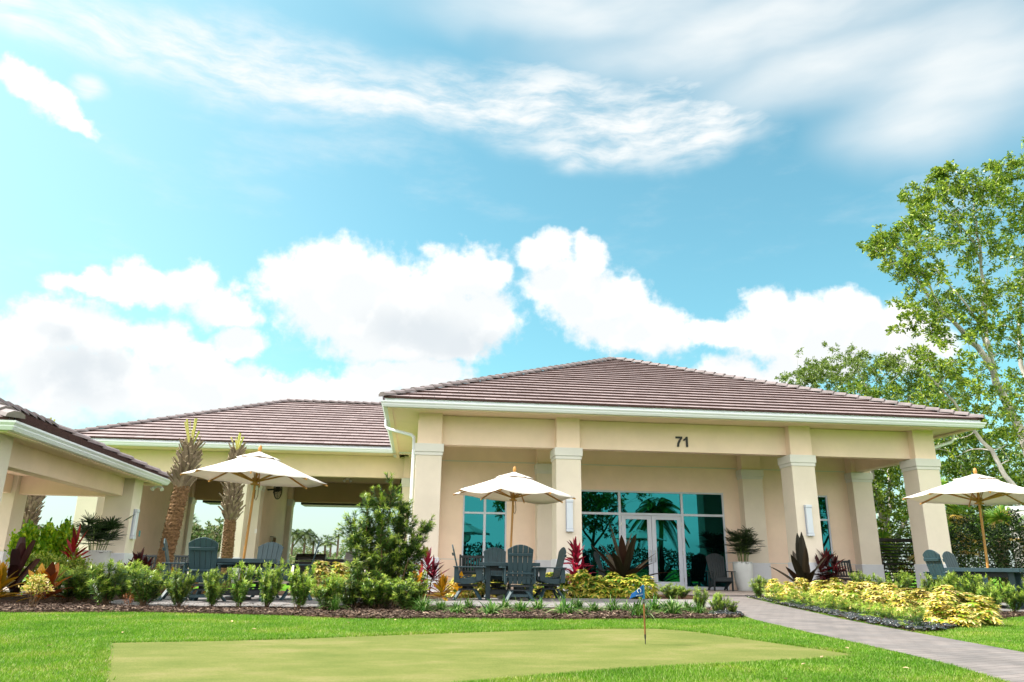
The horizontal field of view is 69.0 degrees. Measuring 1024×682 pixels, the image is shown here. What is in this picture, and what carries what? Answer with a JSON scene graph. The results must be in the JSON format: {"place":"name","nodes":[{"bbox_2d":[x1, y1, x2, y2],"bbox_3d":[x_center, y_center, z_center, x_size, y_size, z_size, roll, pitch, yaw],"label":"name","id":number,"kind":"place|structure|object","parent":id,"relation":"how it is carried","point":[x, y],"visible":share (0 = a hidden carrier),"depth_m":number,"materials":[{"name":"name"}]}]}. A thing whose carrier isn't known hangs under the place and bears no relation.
{"place":"outdoors","nodes":[
{"label":"outdoors","id":0,"kind":"place"},
{"bbox_2d":[2,586,142,594],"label":"pavilion floor","id":1,"kind":"structure","parent":0,"point":[7,590],"depth_m":16.58,"materials":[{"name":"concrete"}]},
{"bbox_2d":[4,519,41,574],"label":"hedge shrub","id":2,"kind":"object","parent":1,"relation":"on","point":[31,531],"visible":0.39,"depth_m":16.37,"materials":[{"name":"green plant"}]},
{"bbox_2d":[31,517,62,558],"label":"hedge shrub","id":3,"kind":"object","parent":1,"relation":"on","point":[48,536],"visible":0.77,"depth_m":16.52,"materials":[{"name":"green plant"}]},
{"bbox_2d":[49,516,79,589],"bbox_3d":[-10.033,4.785,16.714,0.671,1.695,0.693,0,-14,5],"label":"hedge shrub","id":4,"kind":"object","parent":1,"relation":"on","point":[65,532],"visible":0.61,"depth_m":16.62,"materials":[{"name":"green plant"}]},
{"bbox_2d":[0,398,172,573],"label":"pavilion","id":5,"kind":"structure","parent":1,"relation":"on","point":[42,455],"depth_m":18.79,"materials":[{"name":"paint"}]},
{"bbox_2d":[73,510,134,575],"bbox_3d":[-10.699,5.379,19.234,1.490,1.928,1.680,3,-17,-6],"label":"planter","id":6,"kind":"object","parent":1,"relation":"on","point":[99,530],"visible":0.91,"depth_m":19.16,"materials":[{"name":"concrete"}]},
{"bbox_2d":[23,579,382,583],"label":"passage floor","id":7,"kind":"structure","parent":0,"point":[284,582],"depth_m":28.88,"materials":[{"name":"concrete"}]},
{"bbox_2d":[67,397,415,581],"bbox_3d":[-8.540,6.901,36.248,20.155,9.050,14.789,3,-17,-6],"label":"breezeway","id":8,"kind":"object","parent":7,"relation":"on","point":[332,444],"visible":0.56,"depth_m":31.49,"materials":[{"name":"paint"}]},
{"bbox_2d":[293,554,344,577],"bbox_3d":[-8.787,10.497,34.618,2.520,1.156,0.814,3,-17,-6],"label":"outdoor counter","id":9,"kind":"object","parent":7,"relation":"on","point":[303,558],"visible":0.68,"depth_m":34.36,"materials":[{"name":"black metal"}]},
{"bbox_2d":[109,595,362,607],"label":"patio","id":10,"kind":"structure","parent":0,"point":[254,601],"depth_m":12.74,"materials":[{"name":"concrete"}]},
{"bbox_2d":[157,538,192,600],"bbox_3d":[-6.101,4.207,13.738,0.710,1.087,0.800,6,-18,-18],"label":"patio chair","id":11,"kind":"object","parent":10,"relation":"on","point":[168,563],"visible":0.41,"depth_m":13.46,"materials":[{"name":"plastic"}]},
{"bbox_2d":[180,537,236,601],"bbox_3d":[-5.392,4.051,13.196,0.800,1.087,0.710,0,-17,1],"label":"patio chair","id":12,"kind":"object","parent":10,"relation":"on","point":[203,551],"visible":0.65,"depth_m":12.99,"materials":[{"name":"plastic"}]},
{"bbox_2d":[207,558,276,600],"bbox_3d":[-5.094,4.459,13.947,1.263,0.734,1.264,5,-18,-15],"label":"patio table","id":13,"kind":"object","parent":10,"relation":"on","point":[256,563],"visible":0.49,"depth_m":13.53,"materials":[{"name":"plastic"}]},
{"bbox_2d":[180,445,327,599],"bbox_3d":[-4.997,3.437,14.268,2.546,2.897,2.548,-2,-17,7],"label":"umbrella","id":14,"kind":"object","parent":10,"relation":"on","point":[259,468],"visible":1,"depth_m":14.35,"materials":[{"name":"white fabric"}]},
{"bbox_2d":[243,542,283,597],"bbox_3d":[-4.973,4.565,14.873,0.800,1.087,0.710,0,-17,3],"label":"patio chair","id":15,"kind":"object","parent":10,"relation":"on","point":[271,550],"visible":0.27,"depth_m":15.22,"materials":[{"name":"plastic"}]},
{"bbox_2d":[279,541,319,600],"bbox_3d":[-4.099,4.402,14.301,0.710,1.087,0.800,5,-17,-14],"label":"patio chair","id":16,"kind":"object","parent":10,"relation":"on","point":[286,592],"visible":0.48,"depth_m":13.98,"materials":[{"name":"plastic"}]},
{"bbox_2d":[0,573,1023,681],"bbox_3d":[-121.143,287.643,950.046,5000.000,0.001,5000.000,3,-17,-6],"label":"ground","id":17,"kind":"structure","parent":0,"point":[285,587],"depth_m":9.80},
{"bbox_2d":[190,516,223,557],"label":"mossy tree","id":18,"kind":"object","parent":17,"relation":"on","point":[210,532],"visible":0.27,"depth_m":54.78,"materials":[{"name":"green plant"}]},
{"bbox_2d":[218,433,246,588],"bbox_3d":[-8.549,5.086,22.630,0.812,4.628,0.745,3,-17,-6],"label":"cabbage palm","id":19,"kind":"object","parent":17,"relation":"on","point":[231,504],"visible":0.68,"depth_m":22.50,"materials":[{"name":"brown plant"}]},
{"bbox_2d":[290,529,319,553],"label":"distant palm","id":20,"kind":"object","parent":17,"relation":"on","point":[305,534],"visible":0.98,"depth_m":103.33,"materials":[{"name":"green plant"}]},
{"bbox_2d":[219,542,398,563],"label":"woods","id":21,"kind":"object","parent":17,"relation":"on","point":[333,555],"visible":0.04,"depth_m":113.92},
{"bbox_2d":[0,586,739,619],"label":"planting bed","id":22,"kind":"object","parent":17,"relation":"on","point":[48,600],"visible":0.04,"depth_m":10.87,"materials":[{"name":"brown soil"}]},
{"bbox_2d":[0,556,22,597],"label":"croton","id":23,"kind":"object","parent":22,"relation":"on","point":[4,582],"visible":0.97,"depth_m":12.25,"materials":[{"name":"orange plant"}]},
{"bbox_2d":[2,537,40,598],"bbox_3d":[-9.330,4.273,14.044,1.226,1.112,1.086,4,-17,-11],"label":"paddle plant","id":24,"kind":"object","parent":22,"relation":"on","point":[20,553],"visible":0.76,"depth_m":13.95,"materials":[{"name":"red plant"}]},
{"bbox_2d":[18,572,55,606],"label":"cream leaf shrub","id":25,"kind":"object","parent":22,"relation":"on","point":[39,579],"visible":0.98,"depth_m":11.17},
{"bbox_2d":[20,418,54,572],"bbox_3d":[-15.077,4.962,23.403,0.803,5.198,0.782,-11,-21,35],"label":"cabbage palm","id":26,"kind":"object","parent":22,"relation":"on","point":[31,511],"visible":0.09,"depth_m":23.21,"materials":[{"name":"green plant"}]},
{"bbox_2d":[20,550,60,596],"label":"glossy shrub","id":27,"kind":"object","parent":22,"relation":"on","point":[46,561],"visible":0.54,"depth_m":14.63,"materials":[{"name":"green plant"}]},
{"bbox_2d":[23,562,71,602],"bbox_3d":[-7.666,3.994,12.287,0.784,0.688,0.744,2,-17,-4],"label":"croton","id":28,"kind":"object","parent":22,"relation":"on","point":[51,571],"visible":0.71,"depth_m":12.33,"materials":[{"name":"orange plant"}]},
{"bbox_2d":[60,524,90,559],"bbox_3d":[-9.006,4.535,15.316,0.570,1.512,0.614,12,-20,-34],"label":"scarlet bromeliad","id":29,"kind":"object","parent":22,"relation":"on","point":[72,546],"visible":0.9,"depth_m":15.34,"materials":[{"name":"red plant"}]},
{"bbox_2d":[49,564,105,602],"bbox_3d":[-7.686,4.169,12.834,1.141,0.669,0.850,5,-17,-14],"label":"podocarpus shrub","id":30,"kind":"object","parent":22,"relation":"on","point":[68,593],"visible":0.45,"depth_m":12.81,"materials":[{"name":"green plant"}]},
{"bbox_2d":[67,568,106,602],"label":"podocarpus shrub","id":31,"kind":"object","parent":22,"relation":"on","point":[81,593],"visible":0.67,"depth_m":12.73,"materials":[{"name":"green plant"}]},
{"bbox_2d":[85,558,131,604],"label":"podocarpus shrub","id":32,"kind":"object","parent":22,"relation":"on","point":[102,588],"visible":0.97,"depth_m":12.12,"materials":[{"name":"green plant"}]},
{"bbox_2d":[118,559,175,607],"bbox_3d":[-5.828,3.856,11.882,0.761,0.756,0.870,-8,-19,26],"label":"podocarpus shrub","id":33,"kind":"object","parent":22,"relation":"on","point":[150,588],"visible":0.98,"depth_m":11.81,"materials":[{"name":"green plant"}]},
{"bbox_2d":[153,418,205,591],"bbox_3d":[-7.952,3.884,17.811,0.846,4.134,0.786,3,-17,-6],"label":"cabbage palm","id":34,"kind":"object","parent":22,"relation":"on","point":[189,458],"visible":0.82,"depth_m":17.77,"materials":[{"name":"brown plant"}]},
{"bbox_2d":[163,568,198,607],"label":"podocarpus shrub","id":35,"kind":"object","parent":22,"relation":"on","point":[175,591],"visible":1,"depth_m":11.57,"materials":[{"name":"green plant"}]},
{"bbox_2d":[201,568,232,606],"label":"podocarpus shrub","id":36,"kind":"object","parent":22,"relation":"on","point":[213,590],"visible":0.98,"depth_m":11.62,"materials":[{"name":"green plant"}]},
{"bbox_2d":[226,560,259,606],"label":"podocarpus shrub","id":37,"kind":"object","parent":22,"relation":"on","point":[242,586],"visible":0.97,"depth_m":11.82,"materials":[{"name":"green plant"}]},
{"bbox_2d":[253,557,289,607],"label":"podocarpus shrub","id":38,"kind":"object","parent":22,"relation":"on","point":[271,586],"visible":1,"depth_m":11.78,"materials":[{"name":"green plant"}]},
{"bbox_2d":[284,563,316,608],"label":"podocarpus shrub","id":39,"kind":"object","parent":22,"relation":"on","point":[302,593],"visible":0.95,"depth_m":11.54,"materials":[{"name":"green plant"}]},
{"bbox_2d":[303,561,334,597],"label":"variegated shrub","id":40,"kind":"object","parent":22,"relation":"on","point":[323,570],"visible":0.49,"depth_m":15.47,"materials":[{"name":"yellow plant"}]},
{"bbox_2d":[304,570,346,609],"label":"podocarpus shrub","id":41,"kind":"object","parent":22,"relation":"on","point":[334,587],"visible":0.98,"depth_m":11.45,"materials":[{"name":"green plant"}]},
{"bbox_2d":[328,566,388,607],"bbox_3d":[-2.579,4.028,12.192,1.014,0.692,0.999,13,-23,-27],"label":"podocarpus shrub","id":42,"kind":"object","parent":22,"relation":"on","point":[350,590],"visible":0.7,"depth_m":11.97,"materials":[{"name":"green plant"}]},
{"bbox_2d":[359,571,396,608],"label":"podocarpus shrub","id":43,"kind":"object","parent":22,"relation":"on","point":[373,593],"visible":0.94,"depth_m":11.85,"materials":[{"name":"green plant"}]},
{"bbox_2d":[334,472,436,607],"bbox_3d":[-2.206,3.419,12.943,1.801,2.303,1.085,3,-17,-6],"label":"tall podocarpus","id":44,"kind":"object","parent":22,"relation":"on","point":[366,531],"visible":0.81,"depth_m":12.76,"materials":[{"name":"green plant"}]},
{"bbox_2d":[384,570,430,608],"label":"podocarpus shrub","id":45,"kind":"object","parent":22,"relation":"on","point":[414,589],"visible":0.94,"depth_m":11.71,"materials":[{"name":"green plant"}]},
{"bbox_2d":[412,547,449,598],"bbox_3d":[-1.728,4.807,15.348,1.022,1.156,0.847,6,-18,-16],"label":"cordyline","id":46,"kind":"object","parent":22,"relation":"on","point":[432,570],"visible":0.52,"depth_m":15.38,"materials":[{"name":"red plant"}]},
{"bbox_2d":[427,573,455,600],"bbox_3d":[-1.411,4.861,14.780,0.611,0.609,0.535,-3,-17,11],"label":"croton","id":47,"kind":"object","parent":22,"relation":"on","point":[442,584],"visible":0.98,"depth_m":14.74,"materials":[{"name":"orange plant"}]},
{"bbox_2d":[0,601,1023,630],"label":"mulch chips","id":48,"kind":"object","parent":22,"relation":"on","point":[341,611],"visible":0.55,"depth_m":11.04,"materials":[{"name":"brown wood"}]},
{"bbox_2d":[538,594,590,614],"bbox_3d":[0.794,3.987,11.232,1.001,0.383,0.804,-12,-21,37],"label":"liriope","id":49,"kind":"object","parent":22,"relation":"on","point":[562,607],"visible":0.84,"depth_m":11.15,"materials":[{"name":"green plant"}]},
{"bbox_2d":[553,573,579,597],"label":"variegated shrub","id":50,"kind":"object","parent":22,"relation":"on","point":[568,587],"visible":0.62,"depth_m":16.84,"materials":[{"name":"yellow plant"}]},
{"bbox_2d":[564,536,595,590],"bbox_3d":[1.602,5.530,18.167,1.077,1.501,1.037,16,-23,-41],"label":"cordyline","id":51,"kind":"object","parent":22,"relation":"on","point":[575,550],"visible":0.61,"depth_m":18.12,"materials":[{"name":"red plant"}]},
{"bbox_2d":[568,569,595,597],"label":"variegated shrub","id":52,"kind":"object","parent":22,"relation":"on","point":[582,576],"visible":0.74,"depth_m":17.04,"materials":[{"name":"yellow plant"}]},
{"bbox_2d":[583,575,614,598],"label":"variegated shrub","id":53,"kind":"object","parent":22,"relation":"on","point":[598,594],"visible":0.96,"depth_m":16.69,"materials":[{"name":"yellow plant"}]},
{"bbox_2d":[600,572,626,598],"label":"variegated shrub","id":54,"kind":"object","parent":22,"relation":"on","point":[612,580],"visible":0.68,"depth_m":16.87,"materials":[{"name":"yellow plant"}]},
{"bbox_2d":[589,523,669,584],"bbox_3d":[2.908,5.542,19.147,2.077,1.732,2.125,-15,-23,41],"label":"crinum lily","id":55,"kind":"object","parent":22,"relation":"on","point":[619,563],"visible":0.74,"depth_m":18.80,"materials":[{"name":"purple plant"}]},
{"bbox_2d":[618,574,649,598],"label":"variegated shrub","id":56,"kind":"object","parent":22,"relation":"on","point":[629,588],"visible":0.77,"depth_m":16.63,"materials":[{"name":"yellow plant"}]},
{"bbox_2d":[105,628,849,681],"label":"putting green","id":57,"kind":"object","parent":17,"relation":"on","point":[448,657],"visible":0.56,"depth_m":6.10,"materials":[{"name":"plant"}]},
{"bbox_2d":[379,357,986,590],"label":"clubhouse","id":58,"kind":"structure","parent":17,"relation":"on","point":[766,460],"depth_m":24.95,"materials":[{"name":"paint"}]},
{"bbox_2d":[461,487,506,582],"bbox_3d":[-0.949,6.658,25.398,1.510,3.290,0.090,3,-17,-6],"label":"window","id":59,"kind":"structure","parent":58,"relation":"in","point":[484,520],"depth_m":25.49,"materials":[{"name":"teal glass"}]},
{"bbox_2d":[621,515,653,588],"bbox_3d":[4.346,7.305,25.816,1.094,2.460,0.140,3,-17,-6],"label":"door","id":60,"kind":"structure","parent":58,"relation":"in","point":[641,525],"depth_m":25.99,"materials":[{"name":"white metal"}]},
{"bbox_2d":[581,490,729,589],"bbox_3d":[4.922,6.942,26.061,5.320,3.310,0.090,3,-17,-6],"label":"window","id":61,"kind":"structure","parent":58,"relation":"in","point":[702,514],"depth_m":26.24,"materials":[{"name":"teal glass"}]},
{"bbox_2d":[651,516,684,588],"bbox_3d":[5.443,7.357,25.941,1.094,2.460,0.140,3,-17,-6],"label":"door","id":62,"kind":"structure","parent":58,"relation":"in","point":[666,530],"depth_m":25.99,"materials":[{"name":"white metal"}]},
{"bbox_2d":[818,495,834,572],"bbox_3d":[10.699,7.203,26.718,1.600,3.290,0.090,3,-17,-6],"label":"window","id":63,"kind":"structure","parent":58,"relation":"in","point":[822,500],"depth_m":26.97,"materials":[{"name":"teal glass"}]},
{"bbox_2d":[812,547,849,584],"bbox_3d":[9.412,6.842,22.127,1.459,1.452,1.379,3,-17,-6],"label":"cordyline","id":64,"kind":"object","parent":17,"relation":"on","point":[836,569],"visible":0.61,"depth_m":22.14,"materials":[{"name":"red plant"}]},
{"bbox_2d":[692,595,1023,681],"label":"walkway","id":65,"kind":"structure","parent":17,"relation":"on","point":[1003,664],"depth_m":7.90,"materials":[{"name":"concrete"}]},
{"bbox_2d":[774,341,965,580],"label":"oak tree","id":66,"kind":"object","parent":17,"relation":"on","point":[819,374],"visible":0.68,"depth_m":46.04,"materials":[{"name":"green plant"}]},
{"bbox_2d":[749,595,1023,631],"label":"planting bed","id":67,"kind":"object","parent":17,"relation":"on","point":[912,630],"visible":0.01,"depth_m":12.08,"materials":[{"name":"black soil"}]},
{"bbox_2d":[771,532,837,591],"bbox_3d":[7.733,6.024,20.268,1.714,1.617,1.705,7,-18,-21],"label":"crinum lily","id":68,"kind":"object","parent":67,"relation":"on","point":[800,560],"visible":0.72,"depth_m":20.10,"materials":[{"name":"purple plant"}]},
{"bbox_2d":[707,595,956,630],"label":"pebbles","id":69,"kind":"object","parent":67,"relation":"on","point":[883,621],"visible":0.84,"depth_m":10.88,"materials":[{"name":"gravel"}]},
{"bbox_2d":[857,590,891,610],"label":"variegated shrub","id":70,"kind":"object","parent":67,"relation":"on","point":[872,596],"visible":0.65,"depth_m":13.00,"materials":[{"name":"yellow plant"}]},
{"bbox_2d":[887,593,920,616],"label":"variegated shrub","id":71,"kind":"object","parent":67,"relation":"on","point":[900,599],"visible":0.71,"depth_m":11.76,"materials":[{"name":"yellow plant"}]},
{"bbox_2d":[898,602,938,629],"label":"edging shrub","id":72,"kind":"object","parent":67,"relation":"on","point":[922,614],"visible":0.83,"depth_m":9.31,"materials":[{"name":"green plant"}]},
{"bbox_2d":[907,587,938,610],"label":"variegated shrub","id":73,"kind":"object","parent":67,"relation":"on","point":[917,594],"visible":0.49,"depth_m":11.93,"materials":[{"name":"yellow plant"}]},
{"bbox_2d":[922,600,959,624],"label":"variegated shrub","id":74,"kind":"object","parent":67,"relation":"on","point":[934,605],"visible":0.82,"depth_m":10.06,"materials":[{"name":"yellow plant"}]},
{"bbox_2d":[925,585,971,614],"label":"variegated shrub","id":75,"kind":"object","parent":67,"relation":"on","point":[944,591],"visible":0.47,"depth_m":11.63,"materials":[{"name":"yellow plant"}]},
{"bbox_2d":[941,605,981,627],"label":"variegated shrub","id":76,"kind":"object","parent":67,"relation":"on","point":[963,618],"visible":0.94,"depth_m":9.85,"materials":[{"name":"yellow plant"}]},
{"bbox_2d":[958,570,989,596],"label":"podocarpus shrub","id":77,"kind":"object","parent":67,"relation":"on","point":[970,588],"visible":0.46,"depth_m":13.45,"materials":[{"name":"green plant"}]},
{"bbox_2d":[960,597,1003,625],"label":"variegated shrub","id":78,"kind":"object","parent":67,"relation":"on","point":[984,613],"visible":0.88,"depth_m":10.21,"materials":[{"name":"yellow plant"}]},
{"bbox_2d":[975,577,1003,610],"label":"podocarpus shrub","id":79,"kind":"object","parent":67,"relation":"on","point":[995,595],"visible":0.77,"depth_m":12.61,"materials":[{"name":"green plant"}]},
{"bbox_2d":[996,581,1023,612],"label":"podocarpus shrub","id":80,"kind":"object","parent":67,"relation":"on","point":[1012,598],"visible":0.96,"depth_m":12.83,"materials":[{"name":"green plant"}]},
{"bbox_2d":[878,529,914,580],"bbox_3d":[14.184,8.377,28.620,2.665,2.329,2.520,3,-17,-6],"label":"fan palm","id":81,"kind":"object","parent":17,"relation":"on","point":[883,534],"visible":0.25,"depth_m":28.47,"materials":[{"name":"green plant"}]},
{"bbox_2d":[879,538,916,589],"bbox_3d":[14.214,8.297,27.615,2.000,1.900,0.081,3,-17,-6],"label":"louver screen","id":82,"kind":"object","parent":17,"relation":"on","point":[895,540],"visible":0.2,"depth_m":27.70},
{"bbox_2d":[882,569,913,589],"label":"podocarpus shrub","id":83,"kind":"object","parent":17,"relation":"on","point":[903,579],"visible":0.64,"depth_m":17.06,"materials":[{"name":"green plant"}]},
{"bbox_2d":[830,377,1021,582],"bbox_3d":[18.826,6.907,35.118,12.893,9.144,6.902,14,-22,-38],"label":"broad tree","id":84,"kind":"object","parent":17,"relation":"on","point":[885,499],"visible":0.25,"depth_m":33.19,"materials":[{"name":"green plant"}]},
{"bbox_2d":[898,475,973,528],"bbox_3d":[16.349,7.368,28.702,2.829,4.360,2.692,11,-20,-30],"label":"fan palm","id":85,"kind":"object","parent":17,"relation":"on","point":[952,507],"visible":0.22,"depth_m":28.79,"materials":[{"name":"green plant"}]},
{"bbox_2d":[879,525,996,586],"bbox_3d":[15.960,8.479,29.284,6.139,2.634,2.502,3,-17,-6],"label":"hedge","id":86,"kind":"object","parent":17,"relation":"on","point":[901,534],"visible":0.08,"depth_m":29.40,"materials":[{"name":"green plant"}]},
{"bbox_2d":[855,137,1023,485],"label":"ficus tree","id":87,"kind":"object","parent":17,"relation":"on","point":[877,247],"visible":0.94,"depth_m":32.26,"materials":[{"name":"green plant"}]},
{"bbox_2d":[935,423,1023,563],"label":"broad tree","id":88,"kind":"object","parent":17,"relation":"on","point":[1018,478],"visible":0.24,"depth_m":35.61,"materials":[{"name":"green plant"}]},
{"bbox_2d":[948,509,1023,594],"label":"hedge","id":89,"kind":"object","parent":17,"relation":"on","point":[989,546],"visible":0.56,"depth_m":24.45,"materials":[{"name":"green plant"}]},
{"bbox_2d":[963,505,1023,590],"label":"fan palm","id":90,"kind":"object","parent":17,"relation":"on","point":[995,516],"visible":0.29,"depth_m":26.43,"materials":[{"name":"green plant"}]},
{"bbox_2d":[0,0,1023,570],"label":"sky","id":91,"kind":"structure","parent":0,"point":[205,204],"materials":[{"name":"blue"}]},
{"bbox_2d":[421,598,716,609],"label":"patio","id":92,"kind":"structure","parent":0,"point":[545,600],"depth_m":14.83,"materials":[{"name":"concrete"}]},
{"bbox_2d":[452,545,485,599],"bbox_3d":[-0.898,4.756,15.339,0.710,1.087,0.800,2,-17,-3],"label":"patio chair","id":93,"kind":"object","parent":92,"relation":"on","point":[465,582],"visible":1,"depth_m":15.03,"materials":[{"name":"plastic"}]},
{"bbox_2d":[481,547,507,597],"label":"patio chair","id":94,"kind":"object","parent":92,"relation":"on","point":[494,556],"visible":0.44,"depth_m":17.09,"materials":[{"name":"plastic"}]},
{"bbox_2d":[479,562,539,599],"bbox_3d":[-0.072,5.103,15.866,1.263,0.734,1.264,1,-17,-2],"label":"patio table","id":95,"kind":"object","parent":92,"relation":"on","point":[492,566],"visible":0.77,"depth_m":15.36,"materials":[{"name":"wood"}]},
{"bbox_2d":[453,466,575,598],"bbox_3d":[0.021,4.128,16.173,2.546,2.799,2.548,4,-17,-11],"label":"umbrella","id":96,"kind":"object","parent":92,"relation":"on","point":[514,485],"visible":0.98,"depth_m":16.16,"materials":[{"name":"white fabric"}]},
{"bbox_2d":[498,545,537,600],"bbox_3d":[0.139,4.710,15.144,0.800,1.087,0.710,2,-17,-5],"label":"patio chair","id":97,"kind":"object","parent":92,"relation":"on","point":[518,555],"visible":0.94,"depth_m":14.93,"materials":[{"name":"wood"}]},
{"bbox_2d":[533,547,566,598],"bbox_3d":[0.798,5.055,16.254,0.710,1.087,0.800,4,-17,-12],"label":"patio chair","id":98,"kind":"object","parent":92,"relation":"on","point":[558,574],"visible":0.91,"depth_m":16.02,"materials":[{"name":"wood"}]},
{"bbox_2d":[427,587,764,595],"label":"porch floor","id":99,"kind":"structure","parent":0,"point":[725,592],"depth_m":22.66,"materials":[{"name":"concrete"}]},
{"bbox_2d":[459,554,506,586],"bbox_3d":[-0.951,7.470,24.147,1.515,1.051,0.730,3,-17,-6],"label":"garden bench","id":100,"kind":"object","parent":99,"relation":"on","point":[468,557],"visible":0.36,"depth_m":24.43,"materials":[{"name":"wood"}]},
{"bbox_2d":[705,553,735,590],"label":"adirondack chair","id":101,"kind":"object","parent":99,"relation":"on","point":[716,575],"visible":1,"depth_m":25.07,"materials":[{"name":"wood"}]},
{"bbox_2d":[724,525,764,590],"bbox_3d":[7.853,7.280,25.102,1.553,2.166,1.404,3,-17,-6],"label":"planter","id":102,"kind":"object","parent":99,"relation":"on","point":[743,574],"visible":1,"depth_m":24.92,"materials":[{"name":"white ceramic"}]},
{"bbox_2d":[999,603,1023,613],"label":"patio","id":103,"kind":"structure","parent":0,"point":[1006,609],"depth_m":13.80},
{"bbox_2d":[923,549,975,599],"bbox_3d":[8.687,4.707,14.787,0.710,1.087,0.800,2,-17,-5],"label":"patio chair","id":104,"kind":"object","parent":103,"relation":"on","point":[933,561],"visible":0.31,"depth_m":14.81,"materials":[{"name":"wood"}]},
{"bbox_2d":[903,468,1023,607],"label":"umbrella","id":105,"kind":"object","parent":103,"relation":"on","point":[975,488],"visible":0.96,"depth_m":14.95,"materials":[{"name":"white fabric"}]},
{"bbox_2d":[944,568,1023,609],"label":"patio table","id":106,"kind":"object","parent":103,"relation":"on","point":[1002,572],"visible":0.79,"depth_m":14.13,"materials":[{"name":"wood"}]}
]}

